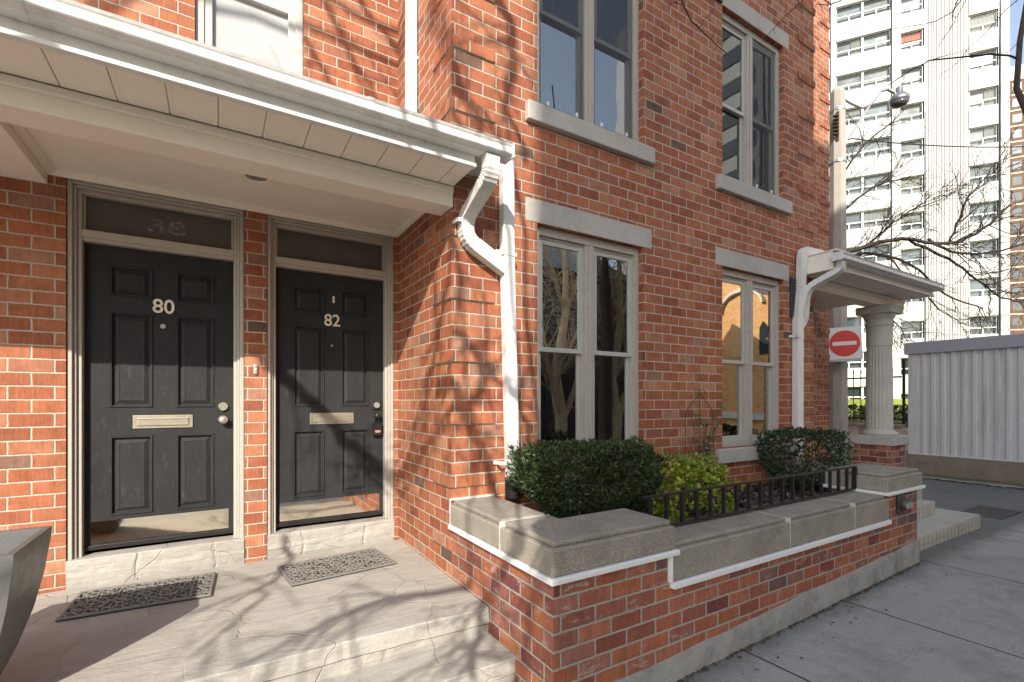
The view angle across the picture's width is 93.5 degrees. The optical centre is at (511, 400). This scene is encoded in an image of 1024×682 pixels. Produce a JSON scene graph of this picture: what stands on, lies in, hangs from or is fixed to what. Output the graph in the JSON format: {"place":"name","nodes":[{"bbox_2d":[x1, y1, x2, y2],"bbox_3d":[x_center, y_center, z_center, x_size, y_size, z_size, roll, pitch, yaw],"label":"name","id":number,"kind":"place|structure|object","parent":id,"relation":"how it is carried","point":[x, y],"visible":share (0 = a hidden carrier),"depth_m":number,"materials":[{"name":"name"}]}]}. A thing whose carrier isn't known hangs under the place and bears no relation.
{"place":"outdoors","nodes":[
{"label":"outdoors","id":0,"kind":"place"},
{"bbox_2d":[84,479,1023,681],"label":"sidewalk","id":1,"kind":"structure","parent":0,"point":[962,620],"depth_m":3.14,"materials":[{"name":"concrete"}]},
{"bbox_2d":[0,516,514,681],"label":"stone porch","id":2,"kind":"object","parent":1,"relation":"on","point":[411,615],"visible":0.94,"depth_m":2.57,"materials":[{"name":"beige stone"}]},
{"bbox_2d":[0,526,51,674],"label":"square planter","id":3,"kind":"object","parent":2,"relation":"on","point":[23,554],"visible":1,"depth_m":1.91,"materials":[{"name":"concrete"}]},
{"bbox_2d":[55,572,215,621],"bbox_3d":[-2.206,1.164,2.896,0.700,0.014,0.430,0,0,-28],"label":"doormat","id":4,"kind":"object","parent":2,"relation":"on","point":[93,602],"visible":1,"depth_m":2.86,"materials":[{"name":"black rubber"}]},
{"bbox_2d":[277,548,396,586],"bbox_3d":[-1.235,1.164,3.406,0.700,0.014,0.430,0,0,-37],"label":"doormat","id":5,"kind":"object","parent":2,"relation":"on","point":[313,570],"visible":1,"depth_m":3.38,"materials":[{"name":"black rubber"}]},
{"bbox_2d":[0,0,944,593],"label":"brick townhouse","id":6,"kind":"structure","parent":1,"relation":"on","point":[408,266],"depth_m":3.56,"materials":[{"name":"red brick"}]},
{"bbox_2d":[84,243,232,550],"bbox_3d":[-2.425,-0.020,3.349,0.840,2.014,0.106,0,0,-31],"label":"door","id":7,"kind":"structure","parent":6,"relation":"in","point":[159,326],"depth_m":3.34,"materials":[{"name":"black paint"}]},
{"bbox_2d":[195,0,302,74],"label":"window","id":8,"kind":"structure","parent":6,"relation":"in","point":[270,32],"depth_m":3.64,"materials":[{"name":"grey paint"}]},
{"bbox_2d":[276,268,382,527],"bbox_3d":[-1.467,-0.020,3.934,0.838,2.014,0.106,0,0,-31],"label":"door","id":9,"kind":"structure","parent":6,"relation":"in","point":[329,328],"depth_m":3.93,"materials":[{"name":"black paint"}]},
{"bbox_2d":[525,197,654,483],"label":"window","id":10,"kind":"structure","parent":6,"relation":"in","point":[588,288],"depth_m":3.88,"materials":[{"name":"grey paint"}]},
{"bbox_2d":[525,0,654,165],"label":"window","id":11,"kind":"structure","parent":6,"relation":"in","point":[588,50],"depth_m":3.85,"materials":[{"name":"grey paint"}]},
{"bbox_2d":[715,247,792,463],"bbox_3d":[2.471,-0.434,4.973,1.270,2.082,0.165,0,0,-31],"label":"window","id":12,"kind":"structure","parent":6,"relation":"in","point":[750,303],"depth_m":4.97,"materials":[{"name":"grey paint"}]},
{"bbox_2d":[715,0,792,215],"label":"window","id":13,"kind":"structure","parent":6,"relation":"in","point":[750,72],"depth_m":5.10,"materials":[{"name":"grey paint"}]},
{"bbox_2d":[448,459,925,681],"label":"garden wall","id":14,"kind":"structure","parent":1,"relation":"on","point":[622,595],"depth_m":2.73,"materials":[{"name":"red brick"}]},
{"bbox_2d":[560,481,827,520],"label":"bark mulch","id":15,"kind":"object","parent":14,"relation":"in","point":[776,493],"visible":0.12,"depth_m":4.42,"materials":[{"name":"brown wood"}]},
{"bbox_2d":[505,437,659,517],"bbox_3d":[0.484,0.538,3.299,1.016,0.578,0.723,0,0,-31],"label":"yew shrub","id":16,"kind":"object","parent":15,"relation":"on","point":[562,504],"visible":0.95,"depth_m":3.13,"materials":[{"name":"green plant"}]},
{"bbox_2d":[589,435,669,512],"bbox_3d":[0.864,0.561,3.574,0.539,0.622,0.549,0,0,-31],"label":"yew shrub","id":17,"kind":"object","parent":15,"relation":"on","point":[634,505],"visible":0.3,"depth_m":3.46,"materials":[{"name":"green plant"}]},
{"bbox_2d":[635,448,746,521],"bbox_3d":[1.307,0.751,3.644,0.953,0.800,0.787,0,0,-31],"label":"lime shrub","id":18,"kind":"object","parent":15,"relation":"on","point":[689,468],"visible":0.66,"depth_m":3.51,"materials":[{"name":"green plant"}]},
{"bbox_2d":[685,389,713,495],"bbox_3d":[1.715,0.404,4.398,0.398,1.022,0.007,0,0,-31],"label":"garden trellis","id":19,"kind":"object","parent":15,"relation":"on","point":[699,391],"visible":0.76,"depth_m":4.40,"materials":[{"name":"brown metal"}]},
{"bbox_2d":[687,405,725,493],"bbox_3d":[1.766,0.470,4.397,0.515,0.853,0.164,0,0,-31],"label":"climbing vine","id":20,"kind":"object","parent":19,"relation":"attached to","point":[706,444],"visible":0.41,"depth_m":4.40,"materials":[{"name":"green plant"}]},
{"bbox_2d":[753,425,856,491],"bbox_3d":[2.865,0.576,4.746,0.746,0.657,0.725,0,0,-31],"label":"box shrub","id":21,"kind":"object","parent":15,"relation":"on","point":[814,434],"visible":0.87,"depth_m":4.64,"materials":[{"name":"green plant"}]},
{"bbox_2d":[642,465,857,525],"bbox_3d":[1.884,0.676,3.517,2.601,0.218,0.032,0,0,-31],"label":"iron railing","id":22,"kind":"object","parent":14,"relation":"on","point":[696,518],"visible":0.91,"depth_m":3.41,"materials":[{"name":"black metal"}]},
{"bbox_2d":[668,0,1023,114],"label":"bare tree","id":23,"kind":"object","parent":1,"relation":"on","point":[1018,92],"visible":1,"depth_m":5.19,"materials":[{"name":"brown plant"}]},
{"bbox_2d":[677,478,1023,681],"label":"leaf litter","id":24,"kind":"object","parent":1,"relation":"on","point":[769,637],"visible":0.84,"depth_m":3.42,"materials":[{"name":"brown plant"}]},
{"bbox_2d":[917,489,979,550],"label":"concrete steps","id":25,"kind":"structure","parent":1,"relation":"on","point":[935,526],"depth_m":5.21,"materials":[{"name":"beige concrete"}]},
{"bbox_2d":[960,505,1022,519],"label":"street grate","id":26,"kind":"object","parent":1,"relation":"on","point":[993,512],"visible":0.92,"depth_m":6.32,"materials":[{"name":"metal"}]},
{"bbox_2d":[848,399,907,422],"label":"lawn","id":27,"kind":"structure","parent":0,"point":[895,401],"depth_m":17.04,"materials":[{"name":"green plant"}]},
{"bbox_2d":[848,403,864,422],"bbox_3d":[8.309,0.412,12.113,1.144,0.770,1.362,0,0,-31],"label":"hedge shrub","id":28,"kind":"object","parent":27,"relation":"on","point":[850,406],"visible":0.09,"depth_m":11.68,"materials":[{"name":"green plant"}]},
{"bbox_2d":[861,404,907,423],"bbox_3d":[8.979,0.426,11.203,1.167,0.716,1.347,0,0,-31],"label":"hedge shrub","id":29,"kind":"object","parent":27,"relation":"on","point":[895,407],"visible":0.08,"depth_m":11.04,"materials":[{"name":"green plant"}]},
{"bbox_2d":[829,0,1009,398],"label":"apartment tower","id":30,"kind":"structure","parent":27,"relation":"on","point":[961,102],"depth_m":36.65,"materials":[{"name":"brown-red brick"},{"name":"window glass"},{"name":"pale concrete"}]},
{"bbox_2d":[836,72,861,90],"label":"window","id":31,"kind":"structure","parent":30,"relation":"in","point":[852,82],"depth_m":38.96,"materials":[{"name":"grey glass"}]},
{"bbox_2d":[836,37,861,58],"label":"window","id":32,"kind":"structure","parent":30,"relation":"in","point":[852,47],"depth_m":38.99,"materials":[{"name":"grey glass"}]},
{"bbox_2d":[836,2,861,23],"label":"window","id":33,"kind":"structure","parent":30,"relation":"in","point":[853,12],"depth_m":39.00,"materials":[{"name":"grey glass"}]},
{"bbox_2d":[846,212,861,229],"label":"window","id":34,"kind":"structure","parent":30,"relation":"in","point":[852,220],"depth_m":38.88,"materials":[{"name":"grey glass"}]},
{"bbox_2d":[846,177,861,194],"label":"window","id":35,"kind":"structure","parent":30,"relation":"in","point":[859,190],"depth_m":38.88,"materials":[{"name":"grey glass"}]},
{"bbox_2d":[846,142,861,159],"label":"window","id":36,"kind":"structure","parent":30,"relation":"in","point":[859,144],"depth_m":38.86,"materials":[{"name":"grey glass"}]},
{"bbox_2d":[846,108,861,125],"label":"window","id":37,"kind":"structure","parent":30,"relation":"in","point":[856,113],"depth_m":38.86,"materials":[{"name":"grey glass"}]},
{"bbox_2d":[847,317,861,331],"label":"window","id":38,"kind":"structure","parent":30,"relation":"in","point":[851,321],"depth_m":38.88,"materials":[{"name":"grey glass"}]},
{"bbox_2d":[848,386,861,398],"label":"window","id":39,"kind":"structure","parent":30,"relation":"in","point":[850,389],"depth_m":38.88,"materials":[{"name":"white paint"}]},
{"bbox_2d":[848,359,861,368],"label":"window","id":40,"kind":"structure","parent":30,"relation":"in","point":[851,364],"depth_m":38.84,"materials":[{"name":"white paint"}]},
{"bbox_2d":[862,386,864,398],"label":"window","id":41,"kind":"structure","parent":30,"relation":"in","point":[863,388],"depth_m":38.64,"materials":[{"name":"white paint"}]},
{"bbox_2d":[862,351,865,367],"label":"window","id":42,"kind":"structure","parent":30,"relation":"in","point":[864,352],"depth_m":38.62,"materials":[{"name":"white paint"}]},
{"bbox_2d":[862,317,865,332],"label":"window","id":43,"kind":"structure","parent":30,"relation":"in","point":[863,322],"depth_m":38.64,"materials":[{"name":"white paint"}]},
{"bbox_2d":[862,244,889,261],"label":"window","id":44,"kind":"structure","parent":30,"relation":"in","point":[876,259],"depth_m":38.25,"materials":[{"name":"grey glass"}]},
{"bbox_2d":[862,208,889,227],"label":"window","id":45,"kind":"structure","parent":30,"relation":"in","point":[874,214],"depth_m":38.32,"materials":[{"name":"grey glass"}]},
{"bbox_2d":[862,173,889,192],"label":"window","id":46,"kind":"structure","parent":30,"relation":"in","point":[872,178],"depth_m":38.33,"materials":[{"name":"grey glass"}]},
{"bbox_2d":[862,137,889,157],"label":"window","id":47,"kind":"structure","parent":30,"relation":"in","point":[874,148],"depth_m":38.33,"materials":[{"name":"grey glass"}]},
{"bbox_2d":[862,101,889,122],"bbox_3d":[28.905,-22.835,38.241,1.762,1.360,0.255,0,0,24],"label":"window","id":48,"kind":"structure","parent":30,"relation":"in","point":[881,111],"depth_m":38.27,"materials":[{"name":"grey glass"}]},
{"bbox_2d":[862,65,889,86],"bbox_3d":[28.905,-25.635,38.241,1.762,1.360,0.255,0,0,24],"label":"window","id":49,"kind":"structure","parent":30,"relation":"in","point":[879,76],"depth_m":38.30,"materials":[{"name":"grey glass"}]},
{"bbox_2d":[862,30,889,51],"bbox_3d":[28.905,-28.435,38.241,1.762,1.360,0.255,0,0,24],"label":"window","id":50,"kind":"structure","parent":30,"relation":"in","point":[882,40],"depth_m":38.30,"materials":[{"name":"grey glass"}]},
{"bbox_2d":[862,0,889,16],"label":"window","id":51,"kind":"structure","parent":30,"relation":"in","point":[875,6],"depth_m":38.36,"materials":[{"name":"white glass"}]},
{"bbox_2d":[901,358,907,374],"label":"window","id":52,"kind":"structure","parent":30,"relation":"in","point":[906,359],"depth_m":37.56,"materials":[{"name":"white paint"}]},
{"bbox_2d":[901,321,922,338],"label":"window","id":53,"kind":"structure","parent":30,"relation":"in","point":[920,335],"depth_m":37.39,"materials":[{"name":"grey glass"}]},
{"bbox_2d":[901,248,922,266],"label":"window","id":54,"kind":"structure","parent":30,"relation":"in","point":[916,251],"depth_m":37.36,"materials":[{"name":"grey glass"}]},
{"bbox_2d":[901,211,922,230],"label":"window","id":55,"kind":"structure","parent":30,"relation":"in","point":[919,221],"depth_m":37.31,"materials":[{"name":"grey glass"}]},
{"bbox_2d":[901,175,922,194],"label":"window","id":56,"kind":"structure","parent":30,"relation":"in","point":[910,187],"depth_m":37.35,"materials":[{"name":"grey glass"}]},
{"bbox_2d":[901,139,922,158],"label":"window","id":57,"kind":"structure","parent":30,"relation":"in","point":[908,151],"depth_m":37.39,"materials":[{"name":"grey glass"}]},
{"bbox_2d":[901,102,922,122],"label":"window","id":58,"kind":"structure","parent":30,"relation":"in","point":[915,112],"depth_m":37.36,"materials":[{"name":"grey glass"}]},
{"bbox_2d":[901,66,922,85],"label":"window","id":59,"kind":"structure","parent":30,"relation":"in","point":[915,76],"depth_m":37.36,"materials":[{"name":"white paint"}]},
{"bbox_2d":[901,29,922,50],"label":"window","id":60,"kind":"structure","parent":30,"relation":"in","point":[908,41],"depth_m":37.36,"materials":[{"name":"white paint"}]},
{"bbox_2d":[901,0,922,14],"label":"window","id":61,"kind":"structure","parent":30,"relation":"in","point":[907,6],"depth_m":37.41,"materials":[{"name":"white paint"}]},
{"bbox_2d":[904,298,922,302],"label":"window","id":62,"kind":"structure","parent":30,"relation":"in","point":[914,300],"depth_m":37.31,"materials":[{"name":"white paint"}]},
{"bbox_2d":[968,316,996,334],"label":"window","id":63,"kind":"structure","parent":30,"relation":"in","point":[974,325],"depth_m":35.71,"materials":[{"name":"grey glass"}]},
{"bbox_2d":[968,278,996,297],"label":"window","id":64,"kind":"structure","parent":30,"relation":"in","point":[974,287],"depth_m":35.82,"materials":[{"name":"grey glass"}]},
{"bbox_2d":[968,239,996,259],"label":"window","id":65,"kind":"structure","parent":30,"relation":"in","point":[974,242],"depth_m":35.74,"materials":[{"name":"grey glass"}]},
{"bbox_2d":[968,201,996,221],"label":"window","id":66,"kind":"structure","parent":30,"relation":"in","point":[992,204],"depth_m":35.71,"materials":[{"name":"grey glass"}]},
{"bbox_2d":[968,163,996,183],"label":"window","id":67,"kind":"structure","parent":30,"relation":"in","point":[971,174],"depth_m":35.77,"materials":[{"name":"grey glass"}]},
{"bbox_2d":[968,124,996,145],"bbox_3d":[34.835,-19.535,35.662,1.587,1.360,0.255,0,0,24],"label":"window","id":68,"kind":"structure","parent":30,"relation":"in","point":[986,135],"depth_m":35.69,"materials":[{"name":"grey glass"}]},
{"bbox_2d":[968,86,996,109],"bbox_3d":[34.835,-22.335,35.662,1.587,1.360,0.255,0,0,24],"label":"window","id":69,"kind":"structure","parent":30,"relation":"in","point":[986,97],"depth_m":35.67,"materials":[{"name":"grey glass"}]},
{"bbox_2d":[968,48,996,71],"bbox_3d":[34.835,-25.135,35.662,1.587,1.360,0.255,0,0,24],"label":"window","id":70,"kind":"structure","parent":30,"relation":"in","point":[979,62],"depth_m":35.72,"materials":[{"name":"white paint"}]},
{"bbox_2d":[968,10,996,34],"bbox_3d":[34.835,-27.935,35.662,1.587,1.360,0.255,0,0,24],"label":"window","id":71,"kind":"structure","parent":30,"relation":"in","point":[981,22],"depth_m":35.67,"materials":[{"name":"grey glass"}]},
{"bbox_2d":[846,61,1023,350],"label":"bare tree","id":72,"kind":"object","parent":27,"relation":"on","point":[871,243],"visible":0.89,"depth_m":14.49,"materials":[{"name":"grey plant"}]},
{"bbox_2d":[922,478,1023,510],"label":"lane","id":73,"kind":"structure","parent":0,"point":[1003,497],"depth_m":7.73,"materials":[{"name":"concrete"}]},
{"bbox_2d":[829,86,909,462],"bbox_3d":[6.947,-2.258,9.403,1.555,7.706,0.378,0,0,-1],"label":"utility pole","id":74,"kind":"object","parent":73,"relation":"on","point":[838,371],"visible":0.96,"depth_m":9.28,"materials":[{"name":"concrete"}]},
{"bbox_2d":[829,326,861,361],"bbox_3d":[6.256,-1.059,9.060,0.540,0.645,0.039,-2,-1,25],"label":"no entry sign","id":75,"kind":"object","parent":74,"relation":"attached to","point":[845,343],"visible":0.84,"depth_m":9.04,"materials":[{"name":"metal"}]},
{"bbox_2d":[851,138,1023,147],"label":"overhead wire","id":76,"kind":"object","parent":74,"relation":"attached to","point":[939,145],"visible":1,"depth_m":9.89,"materials":[{"name":"black plastic"}]},
{"bbox_2d":[922,473,1023,486],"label":"verge","id":77,"kind":"structure","parent":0,"point":[978,480],"depth_m":9.02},
{"bbox_2d":[848,422,907,467],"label":"boundary wall","id":78,"kind":"structure","parent":77,"relation":"on","point":[859,427],"depth_m":10.74,"materials":[{"name":"beige brick"}]},
{"bbox_2d":[848,359,905,423],"bbox_3d":[5.805,-0.180,14.299,0.050,1.370,9.640,0,0,-31],"label":"iron fence","id":79,"kind":"object","parent":78,"relation":"on","point":[903,377],"visible":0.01,"depth_m":10.20,"materials":[{"name":"black metal"}]},
{"bbox_2d":[904,333,1023,483],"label":"metal garage","id":80,"kind":"structure","parent":77,"relation":"on","point":[965,407],"depth_m":9.23,"materials":[{"name":"grey metal"}]},
{"bbox_2d":[1010,0,1023,66],"label":"sky","id":81,"kind":"structure","parent":0,"point":[1016,9],"materials":[{"name":"blue"}]},
{"label":"ground","id":82,"kind":"structure","parent":0,"visible":0},
{"bbox_2d":[922,476,1023,488],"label":"kerb","id":83,"kind":"structure","parent":82,"relation":"on","point":[990,484],"depth_m":8.76,"materials":[{"name":"concrete"}]},
{"bbox_2d":[1010,64,1023,333],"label":"brown apartment block","id":84,"kind":"structure","parent":82,"relation":"on","point":[1016,176],"depth_m":85.61,"materials":[{"name":"brown brick"}]},
{"bbox_2d":[1012,98,1018,106],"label":"window","id":85,"kind":"structure","parent":84,"relation":"in","point":[1015,103],"depth_m":85.66,"materials":[{"name":"white glass"}]},
{"bbox_2d":[1012,318,1021,325],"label":"window","id":86,"kind":"structure","parent":84,"relation":"in","point":[1014,320],"depth_m":85.60,"materials":[{"name":"grey glass"}]},
{"bbox_2d":[1012,302,1021,310],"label":"window","id":87,"kind":"structure","parent":84,"relation":"in","point":[1019,307],"depth_m":85.60,"materials":[{"name":"grey glass"}]},
{"bbox_2d":[1012,286,1021,294],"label":"window","id":88,"kind":"structure","parent":84,"relation":"in","point":[1014,289],"depth_m":85.60,"materials":[{"name":"grey glass"}]},
{"bbox_2d":[1012,271,1021,278],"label":"window","id":89,"kind":"structure","parent":84,"relation":"in","point":[1016,272],"depth_m":85.60,"materials":[{"name":"grey glass"}]},
{"bbox_2d":[1012,255,1021,263],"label":"window","id":90,"kind":"structure","parent":84,"relation":"in","point":[1018,256],"depth_m":85.56,"materials":[{"name":"grey glass"}]},
{"bbox_2d":[1012,239,1021,247],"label":"window","id":91,"kind":"structure","parent":84,"relation":"in","point":[1019,242],"depth_m":85.56,"materials":[{"name":"white glass"}]},
{"bbox_2d":[1012,223,1021,232],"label":"window","id":92,"kind":"structure","parent":84,"relation":"in","point":[1014,228],"depth_m":85.66,"materials":[{"name":"white glass"}]},
{"bbox_2d":[1012,208,1021,215],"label":"window","id":93,"kind":"structure","parent":84,"relation":"in","point":[1018,210],"depth_m":85.56,"materials":[{"name":"white glass"}]},
{"bbox_2d":[1012,192,1021,200],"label":"window","id":94,"kind":"structure","parent":84,"relation":"in","point":[1019,194],"depth_m":85.56,"materials":[{"name":"white glass"}]},
{"bbox_2d":[1012,176,1021,185],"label":"window","id":95,"kind":"structure","parent":84,"relation":"in","point":[1015,180],"depth_m":85.56,"materials":[{"name":"white glass"}]},
{"bbox_2d":[1012,160,1021,169],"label":"window","id":96,"kind":"structure","parent":84,"relation":"in","point":[1018,165],"depth_m":85.60,"materials":[{"name":"white glass"}]},
{"bbox_2d":[1012,145,1021,153],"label":"window","id":97,"kind":"structure","parent":84,"relation":"in","point":[1017,151],"depth_m":85.56,"materials":[{"name":"white glass"}]},
{"bbox_2d":[1012,129,1021,137],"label":"window","id":98,"kind":"structure","parent":84,"relation":"in","point":[1018,133],"depth_m":85.56,"materials":[{"name":"white glass"}]},
{"bbox_2d":[1012,113,1021,122],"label":"window","id":99,"kind":"structure","parent":84,"relation":"in","point":[1016,117],"depth_m":85.60,"materials":[{"name":"white glass"}]}
]}

